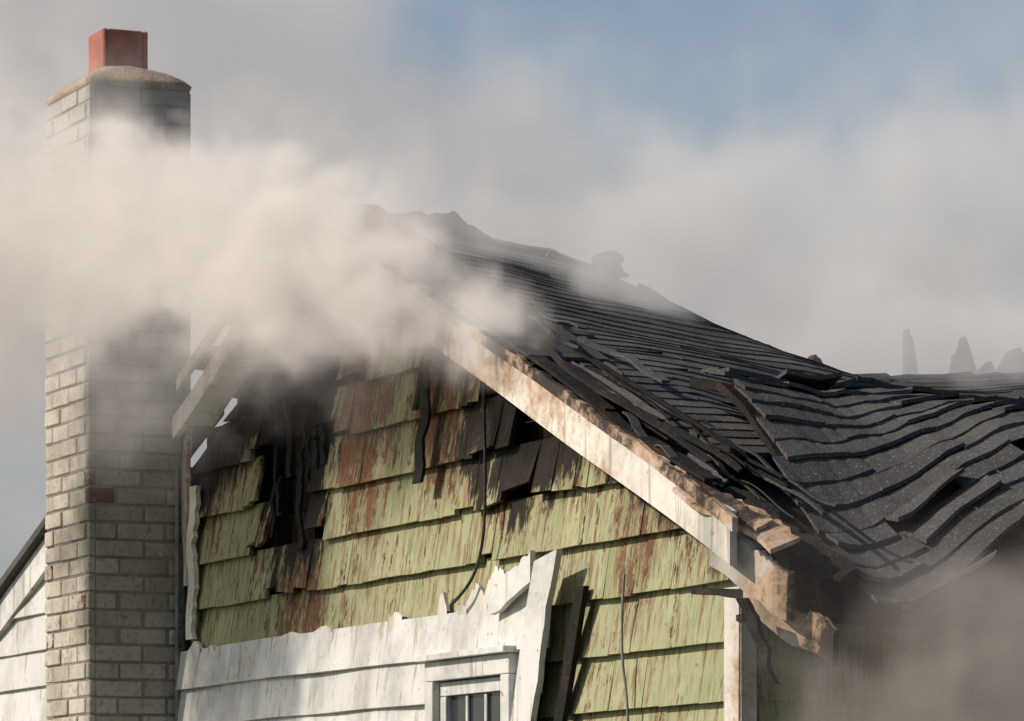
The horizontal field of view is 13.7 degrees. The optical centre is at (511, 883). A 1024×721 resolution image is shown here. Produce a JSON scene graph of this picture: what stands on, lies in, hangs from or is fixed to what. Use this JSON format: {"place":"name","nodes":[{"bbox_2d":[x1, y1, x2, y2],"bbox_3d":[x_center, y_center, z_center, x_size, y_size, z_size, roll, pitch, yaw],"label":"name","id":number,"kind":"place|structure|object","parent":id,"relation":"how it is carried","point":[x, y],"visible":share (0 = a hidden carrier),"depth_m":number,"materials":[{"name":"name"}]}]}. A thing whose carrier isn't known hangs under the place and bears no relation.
{"place":"outdoors","nodes":[
{"label":"outdoors","id":0,"kind":"place"},
{"bbox_2d":[0,0,1023,578],"label":"sky","id":1,"kind":"structure","parent":0,"point":[831,180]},
{"bbox_2d":[757,548,1023,720],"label":"side walls","id":2,"kind":"structure","parent":0,"point":[891,673],"depth_m":13.63,"materials":[{"name":"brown wood"}]},
{"bbox_2d":[242,250,1023,688],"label":"roof deck","id":3,"kind":"structure","parent":2,"relation":"on","point":[1004,566],"depth_m":13.51,"materials":[{"name":"brown wood"}]},
{"bbox_2d":[195,196,1023,455],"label":"roof shingles","id":4,"kind":"object","parent":3,"relation":"on","point":[605,310],"visible":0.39,"depth_m":15.55,"materials":[{"name":"black"}]},
{"bbox_2d":[0,200,1023,684],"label":"rake and eave trim","id":5,"kind":"object","parent":4,"relation":"attached to","point":[594,416],"visible":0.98,"depth_m":14.13,"materials":[{"name":"white wood"}]},
{"bbox_2d":[451,381,486,603],"bbox_3d":[-0.155,-1.447,15.128,0.027,0.906,0.224,0,0,-35],"label":"loose cable","id":6,"kind":"object","parent":5,"relation":"attached to","point":[457,598],"visible":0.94,"depth_m":15.05,"materials":[{"name":"rubber"}]},
{"bbox_2d":[592,250,629,278],"bbox_3d":[0.381,-2.396,16.611,0.174,0.134,0.140,0,0,-24],"label":"roof vent","id":7,"kind":"object","parent":4,"relation":"on","point":[608,263],"visible":0.91,"depth_m":16.56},
{"bbox_2d":[394,211,1023,379],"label":"charred debris","id":8,"kind":"object","parent":4,"relation":"on","point":[962,360],"visible":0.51,"depth_m":17.82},
{"bbox_2d":[690,367,1023,610],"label":"crumpled lower roof","id":9,"kind":"structure","parent":4,"relation":"on","point":[922,486],"depth_m":13.31,"materials":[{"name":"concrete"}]},
{"label":"ground","id":10,"kind":"structure","parent":0,"visible":0},
{"bbox_2d":[45,28,191,720],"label":"brick chimney","id":11,"kind":"object","parent":10,"relation":"on","point":[118,236],"visible":0.99,"depth_m":17.92,"materials":[{"name":"brick"}]},
{"bbox_2d":[175,467,178,720],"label":"conduit pipe","id":12,"kind":"object","parent":11,"relation":"attached to","point":[176,584],"visible":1,"depth_m":17.94,"materials":[{"name":"metal"}]},
{"bbox_2d":[0,579,549,720],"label":"white clapboard siding","id":13,"kind":"object","parent":10,"relation":"on","point":[372,672],"visible":0.53,"depth_m":16.63,"materials":[{"name":"paint"}]},
{"bbox_2d":[187,549,588,720],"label":"torn siding trim","id":14,"kind":"structure","parent":13,"relation":"attached to","point":[529,582],"depth_m":14.58,"materials":[{"name":"white paint"}]},
{"bbox_2d":[415,645,519,720],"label":"window","id":15,"kind":"structure","parent":13,"relation":"attached to","point":[483,698],"depth_m":15.16,"materials":[{"name":"white paint"}]},
{"bbox_2d":[191,243,758,720],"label":"green shingle gable","id":16,"kind":"structure","parent":10,"relation":"on","point":[385,537],"depth_m":15.62,"materials":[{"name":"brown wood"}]},
{"bbox_2d":[181,432,185,651],"bbox_3d":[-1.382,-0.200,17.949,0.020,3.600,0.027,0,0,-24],"label":"drop wire","id":17,"kind":"object","parent":16,"relation":"attached to","point":[183,607],"visible":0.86,"depth_m":17.94,"materials":[{"name":"rubber"}]},
{"bbox_2d":[265,342,433,550],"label":"burnt strips","id":18,"kind":"object","parent":16,"relation":"attached to","point":[421,401],"visible":0.97,"depth_m":16.74,"materials":[{"name":"brown wood"}]},
{"bbox_2d":[182,425,756,720],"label":"corner boards","id":19,"kind":"object","parent":16,"relation":"attached to","point":[740,675],"visible":0.96,"depth_m":13.42,"materials":[{"name":"white wood"}]},
{"bbox_2d":[620,574,628,720],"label":"loose cable","id":20,"kind":"object","parent":16,"relation":"attached to","point":[622,650],"visible":1,"depth_m":14.06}
]}

